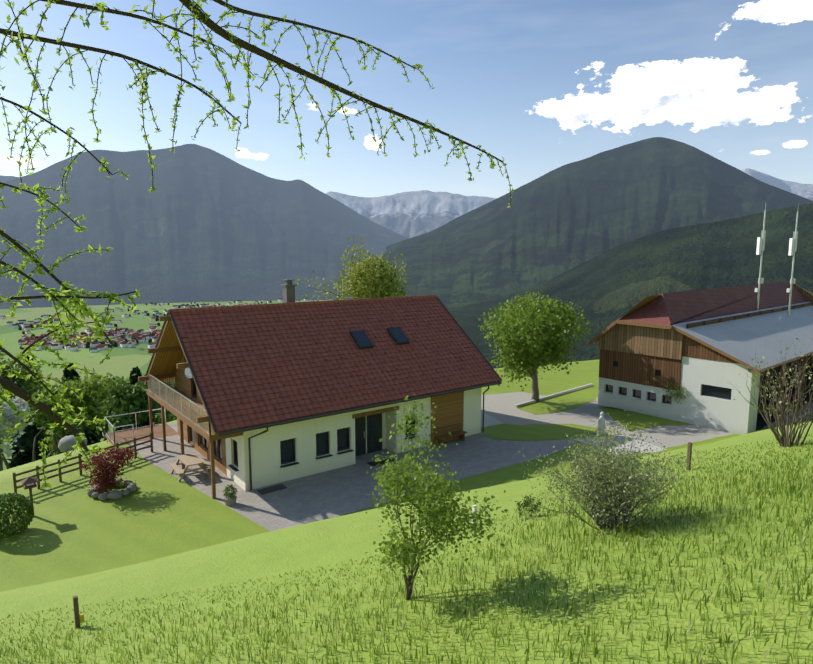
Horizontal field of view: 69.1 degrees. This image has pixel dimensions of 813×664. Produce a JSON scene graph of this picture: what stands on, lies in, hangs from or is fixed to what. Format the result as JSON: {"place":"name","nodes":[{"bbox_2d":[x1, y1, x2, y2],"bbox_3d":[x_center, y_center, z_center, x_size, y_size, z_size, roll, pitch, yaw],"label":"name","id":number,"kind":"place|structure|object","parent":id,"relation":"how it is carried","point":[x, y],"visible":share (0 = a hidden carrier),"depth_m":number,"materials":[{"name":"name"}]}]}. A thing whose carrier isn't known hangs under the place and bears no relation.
{"place":"outdoors","nodes":[
{"label":"outdoors","id":0,"kind":"place"},
{"bbox_2d":[0,175,18,181],"bbox_3d":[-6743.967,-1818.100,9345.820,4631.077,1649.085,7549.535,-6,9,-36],"label":"mountain","id":1,"kind":"structure","parent":0,"point":[4,178],"depth_m":10519.73,"materials":[{"name":"white snow"}]},
{"bbox_2d":[0,182,87,248],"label":"tree branch","id":2,"kind":"object","parent":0,"point":[36,187],"depth_m":3.64,"materials":[{"name":"green plant"}]},
{"bbox_2d":[0,300,327,469],"bbox_3d":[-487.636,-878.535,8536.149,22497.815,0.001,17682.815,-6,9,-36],"label":"valley floor","id":3,"kind":"structure","parent":0,"point":[124,361],"depth_m":1615.50,"materials":[{"name":"green plant"}]},
{"bbox_2d":[0,297,331,351],"bbox_3d":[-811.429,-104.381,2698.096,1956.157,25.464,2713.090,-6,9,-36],"label":"village houses","id":4,"kind":"structure","parent":3,"relation":"on","point":[123,334],"depth_m":1820.73,"materials":[{"name":"white"}]},
{"bbox_2d":[0,144,408,308],"bbox_3d":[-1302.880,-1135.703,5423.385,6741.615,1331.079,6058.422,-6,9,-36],"label":"mountain","id":5,"kind":"structure","parent":0,"point":[202,223],"depth_m":4064.56,"materials":[{"name":"grey stone"}]},
{"bbox_2d":[171,0,433,88],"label":"tree branch","id":6,"kind":"object","parent":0,"point":[266,27],"depth_m":2.76,"materials":[{"name":"green plant"}]},
{"bbox_2d":[148,0,513,207],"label":"tree branch","id":7,"kind":"object","parent":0,"point":[213,26],"depth_m":2.51,"materials":[{"name":"green plant"}]},
{"bbox_2d":[0,360,812,663],"bbox_3d":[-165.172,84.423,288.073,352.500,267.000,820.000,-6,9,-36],"label":"terrain","id":8,"kind":"structure","parent":0,"point":[158,532],"depth_m":5.19,"materials":[{"name":"green plant"}]},
{"bbox_2d":[0,396,30,470],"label":"tree","id":9,"kind":"object","parent":8,"relation":"on","point":[11,420],"depth_m":55.69,"materials":[{"name":"green plant"}]},
{"bbox_2d":[0,492,34,537],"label":"round bush","id":10,"kind":"object","parent":8,"relation":"on","point":[24,520],"depth_m":21.34,"materials":[{"name":"green plant"}]},
{"bbox_2d":[0,357,41,468],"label":"tree","id":11,"kind":"object","parent":8,"relation":"on","point":[15,380],"depth_m":81.60,"materials":[{"name":"green plant"}]},
{"bbox_2d":[7,355,50,467],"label":"conifer","id":12,"kind":"object","parent":8,"relation":"on","point":[25,442],"visible":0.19,"depth_m":97.09,"materials":[{"name":"green plant"}]},
{"bbox_2d":[21,477,38,515],"bbox_3d":[-14.638,6.409,22.999,0.560,1.600,0.560,-6,9,-36],"label":"birdhouse","id":13,"kind":"object","parent":8,"relation":"on","point":[28,481],"visible":0.96,"depth_m":22.87,"materials":[{"name":"wood"}]},
{"bbox_2d":[0,378,67,461],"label":"tree","id":14,"kind":"object","parent":8,"relation":"on","point":[31,387],"depth_m":83.83,"materials":[{"name":"green plant"}]},
{"bbox_2d":[0,260,104,345],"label":"tree branch","id":15,"kind":"object","parent":8,"relation":"on","point":[87,313],"depth_m":2.68,"materials":[{"name":"green plant"}]},
{"bbox_2d":[0,364,106,488],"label":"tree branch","id":16,"kind":"object","parent":8,"relation":"on","point":[6,396],"depth_m":3.02,"materials":[{"name":"green plant"}]},
{"bbox_2d":[0,338,100,424],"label":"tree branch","id":17,"kind":"object","parent":16,"relation":"attached to","point":[58,398],"depth_m":2.76,"materials":[{"name":"green plant"}]},
{"bbox_2d":[0,289,139,338],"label":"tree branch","id":18,"kind":"object","parent":16,"relation":"on","point":[104,294],"depth_m":3.09,"materials":[{"name":"green plant"}]},
{"bbox_2d":[0,313,114,422],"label":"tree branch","id":19,"kind":"object","parent":8,"relation":"on","point":[32,349],"depth_m":3.46,"materials":[{"name":"green plant"}]},
{"bbox_2d":[0,227,136,364],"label":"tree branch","id":20,"kind":"object","parent":19,"relation":"on","point":[40,272],"depth_m":3.25,"materials":[{"name":"green plant"}]},
{"bbox_2d":[17,376,98,454],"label":"tree","id":21,"kind":"object","parent":8,"relation":"on","point":[40,417],"depth_m":70.42,"materials":[{"name":"green plant"}]},
{"bbox_2d":[0,85,129,195],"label":"tree branch","id":22,"kind":"object","parent":8,"relation":"on","point":[67,153],"depth_m":2.80,"materials":[{"name":"green plant"}]},
{"bbox_2d":[45,362,103,457],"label":"conifer","id":23,"kind":"object","parent":8,"relation":"on","point":[71,374],"depth_m":90.65,"materials":[{"name":"green plant"}]},
{"bbox_2d":[12,432,152,493],"bbox_3d":[-14.860,6.085,27.701,0.130,1.050,6.657,5,9,31],"label":"fence rail","id":24,"kind":"object","parent":8,"relation":"on","point":[60,473],"visible":0.67,"depth_m":26.86,"materials":[{"name":"brown wood"}]},
{"bbox_2d":[51,368,143,442],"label":"tree","id":25,"kind":"object","parent":8,"relation":"on","point":[90,387],"depth_m":70.95,"materials":[{"name":"green plant"}]},
{"bbox_2d":[58,435,136,500],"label":"boulders","id":26,"kind":"object","parent":8,"relation":"on","point":[66,443],"visible":0.52,"depth_m":25.33,"materials":[{"name":"grey stone"}]},
{"bbox_2d":[74,374,127,441],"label":"tree","id":27,"kind":"object","parent":8,"relation":"on","point":[83,425],"depth_m":89.34,"materials":[{"name":"green plant"}]},
{"bbox_2d":[80,441,138,493],"bbox_3d":[-12.729,5.869,25.260,2.334,2.638,2.498,-6,9,-36],"label":"maple","id":28,"kind":"object","parent":8,"relation":"on","point":[108,467],"depth_m":24.91,"materials":[{"name":"red plant"}]},
{"bbox_2d":[91,477,135,495],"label":"flowers","id":29,"kind":"object","parent":8,"relation":"on","point":[118,485],"visible":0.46,"depth_m":25.26,"materials":[{"name":"green plant"}]},
{"bbox_2d":[0,0,257,152],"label":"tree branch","id":30,"kind":"object","parent":8,"relation":"on","point":[100,6],"depth_m":2.10,"materials":[{"name":"green plant"}]},
{"bbox_2d":[0,25,241,192],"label":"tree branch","id":31,"kind":"object","parent":30,"relation":"attached to","point":[142,91],"depth_m":2.44,"materials":[{"name":"green plant"}]},
{"bbox_2d":[98,376,159,429],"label":"tree","id":32,"kind":"object","parent":8,"relation":"on","point":[121,396],"depth_m":68.53,"materials":[{"name":"green plant"}]},
{"bbox_2d":[115,366,160,431],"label":"conifer","id":33,"kind":"object","parent":8,"relation":"on","point":[134,381],"depth_m":91.93,"materials":[{"name":"green plant"}]},
{"bbox_2d":[131,375,176,424],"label":"tree","id":34,"kind":"object","parent":8,"relation":"on","point":[169,416],"depth_m":78.79,"materials":[{"name":"green plant"}]},
{"bbox_2d":[104,316,501,498],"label":"house","id":35,"kind":"structure","parent":8,"relation":"on","point":[251,458],"depth_m":28.47,"materials":[{"name":"beige paint"}]},
{"bbox_2d":[143,279,501,435],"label":"house roof","id":36,"kind":"structure","parent":35,"relation":"attached to","point":[289,358],"depth_m":29.32,"materials":[{"name":"red tile"}]},
{"bbox_2d":[129,422,575,531],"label":"patio pavers","id":37,"kind":"object","parent":8,"relation":"on","point":[323,495],"visible":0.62,"depth_m":27.16,"materials":[{"name":"grey stone"}]},
{"bbox_2d":[169,453,210,481],"bbox_3d":[-10.039,6.269,27.387,1.500,0.768,1.600,-6,9,-36],"label":"picnic table","id":38,"kind":"object","parent":37,"relation":"on","point":[189,459],"visible":0.96,"depth_m":27.15,"materials":[{"name":"beige wood"}]},
{"bbox_2d":[224,495,236,505],"bbox_3d":[-7.203,6.907,24.141,0.520,0.290,0.520,-6,9,-36],"label":"planter pot","id":39,"kind":"object","parent":37,"relation":"on","point":[230,502],"visible":0.9,"depth_m":23.98,"materials":[{"name":"grey concrete"}]},
{"bbox_2d":[223,484,237,498],"bbox_3d":[-7.196,6.517,24.079,0.574,0.614,0.570,-6,9,-36],"label":"planter shrub","id":40,"kind":"object","parent":39,"relation":"on","point":[231,488],"visible":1,"depth_m":24.01,"materials":[{"name":"green plant"}]},
{"bbox_2d":[295,235,410,301],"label":"tree","id":41,"kind":"object","parent":8,"relation":"on","point":[380,282],"depth_m":69.74,"materials":[{"name":"green plant"}]},
{"bbox_2d":[73,442,691,627],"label":"wooden posts","id":42,"kind":"object","parent":8,"relation":"on","point":[78,618],"visible":0.77,"depth_m":5.12,"materials":[{"name":"brown wood"}]},
{"bbox_2d":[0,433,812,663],"bbox_3d":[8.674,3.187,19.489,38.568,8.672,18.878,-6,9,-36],"label":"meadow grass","id":43,"kind":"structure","parent":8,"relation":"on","point":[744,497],"depth_m":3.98,"materials":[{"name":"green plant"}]},
{"bbox_2d":[355,392,511,599],"bbox_3d":[0.067,1.146,3.947,0.888,1.509,1.318,-6,9,-36],"label":"young tree","id":44,"kind":"object","parent":8,"relation":"on","point":[435,499],"depth_m":3.84,"materials":[{"name":"green plant"}]},
{"bbox_2d":[515,495,540,517],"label":"small shrub buds","id":45,"kind":"object","parent":8,"relation":"on","point":[526,503],"visible":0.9,"depth_m":5.90,"materials":[{"name":"green plant"}]},
{"bbox_2d":[480,424,597,439],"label":"lawn island","id":46,"kind":"structure","parent":8,"relation":"on","point":[538,431],"depth_m":33.81,"materials":[{"name":"green plant"}]},
{"bbox_2d":[515,383,592,407],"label":"kerb stone","id":47,"kind":"object","parent":8,"relation":"on","point":[552,395],"visible":0.79,"depth_m":42.30,"materials":[{"name":"concrete"}]},
{"bbox_2d":[595,412,606,435],"bbox_3d":[11.044,5.168,33.432,0.450,1.307,0.450,-6,9,-36],"label":"garden statue","id":48,"kind":"object","parent":8,"relation":"on","point":[601,422],"visible":0.96,"depth_m":33.31,"materials":[{"name":"grey stone"}]},
{"bbox_2d":[518,410,701,535],"bbox_3d":[1.653,1.163,4.891,1.467,0.965,1.312,-6,9,-36],"label":"twiggy bush","id":49,"kind":"object","parent":8,"relation":"on","point":[610,471],"visible":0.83,"depth_m":4.79,"materials":[{"name":"green plant"}]},
{"bbox_2d":[573,436,666,454],"bbox_3d":[11.432,6.052,31.653,4.094,0.001,2.890,-2,8,-12],"label":"gravel patch","id":50,"kind":"object","parent":8,"relation":"on","point":[622,439],"depth_m":31.70,"materials":[{"name":"grey gravel"}]},
{"bbox_2d":[481,379,812,447],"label":"gravel yard","id":51,"kind":"structure","parent":8,"relation":"on","point":[502,408],"depth_m":36.28,"materials":[{"name":"grey gravel"}]},
{"bbox_2d":[478,292,591,401],"bbox_3d":[8.370,1.136,40.111,7.863,7.594,7.318,-6,9,-36],"label":"tree","id":52,"kind":"object","parent":51,"relation":"on","point":[528,329],"depth_m":39.29,"materials":[{"name":"green plant"}]},
{"bbox_2d":[518,386,595,414],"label":"grass","id":53,"kind":"structure","parent":51,"relation":"on","point":[569,401],"depth_m":40.62,"materials":[{"name":"green plant"}]},
{"bbox_2d":[599,403,801,430],"bbox_3d":[20.066,5.299,37.282,14.811,0.001,5.421,-1,8,-4],"label":"grass patch","id":54,"kind":"object","parent":51,"relation":"on","point":[634,418],"depth_m":36.68,"materials":[{"name":"green plant"}]},
{"bbox_2d":[659,378,689,403],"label":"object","id":55,"kind":"object","parent":54,"relation":"on","point":[680,392],"depth_m":35.86,"materials":[{"name":"green plant"}]},
{"bbox_2d":[589,281,812,434],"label":"barn","id":56,"kind":"structure","parent":51,"relation":"on","point":[701,343],"depth_m":37.22,"materials":[{"name":"paint"}]},
{"bbox_2d":[754,204,798,367],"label":"antenna masts","id":57,"kind":"object","parent":56,"relation":"attached to","point":[761,245],"visible":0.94,"depth_m":44.61,"materials":[{"name":"silver metal"}]},
{"bbox_2d":[731,350,812,446],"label":"bare shrub twigs","id":58,"kind":"object","parent":8,"relation":"on","point":[783,440],"visible":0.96,"depth_m":7.67,"materials":[{"name":"brown plant"}]},
{"bbox_2d":[733,337,812,425],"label":"shrub leaves","id":59,"kind":"object","parent":8,"relation":"on","point":[782,377],"visible":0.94,"depth_m":7.70,"materials":[{"name":"green plant"}]},
{"bbox_2d":[0,0,812,197],"label":"sky","id":60,"kind":"structure","parent":0,"point":[543,86],"materials":[{"name":"blue"}]},
{"bbox_2d":[326,190,496,237],"bbox_3d":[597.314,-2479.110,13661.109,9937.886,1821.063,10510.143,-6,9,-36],"label":"snowy mountain","id":61,"kind":"structure","parent":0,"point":[410,214],"depth_m":13517.01,"materials":[{"name":"white snow"}]},
{"bbox_2d":[481,412,502,426],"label":"pavement","id":62,"kind":"structure","parent":0,"point":[489,420],"depth_m":36.04,"materials":[{"name":"grey concrete"}]},
{"bbox_2d":[365,137,812,305],"bbox_3d":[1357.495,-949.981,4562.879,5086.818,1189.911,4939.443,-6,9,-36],"label":"mountain","id":63,"kind":"structure","parent":0,"point":[552,224],"depth_m":3780.25,"materials":[{"name":"green plant"}]},
{"bbox_2d":[445,203,812,367],"bbox_3d":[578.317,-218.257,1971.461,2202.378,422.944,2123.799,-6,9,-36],"label":"hill","id":64,"kind":"structure","parent":0,"point":[606,289],"depth_m":1669.04,"materials":[{"name":"green plant"}]},
{"bbox_2d":[741,168,812,200],"bbox_3d":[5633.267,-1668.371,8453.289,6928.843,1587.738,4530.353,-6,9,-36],"label":"mountain","id":65,"kind":"structure","parent":0,"point":[803,190],"depth_m":9081.18,"materials":[{"name":"white snow"}]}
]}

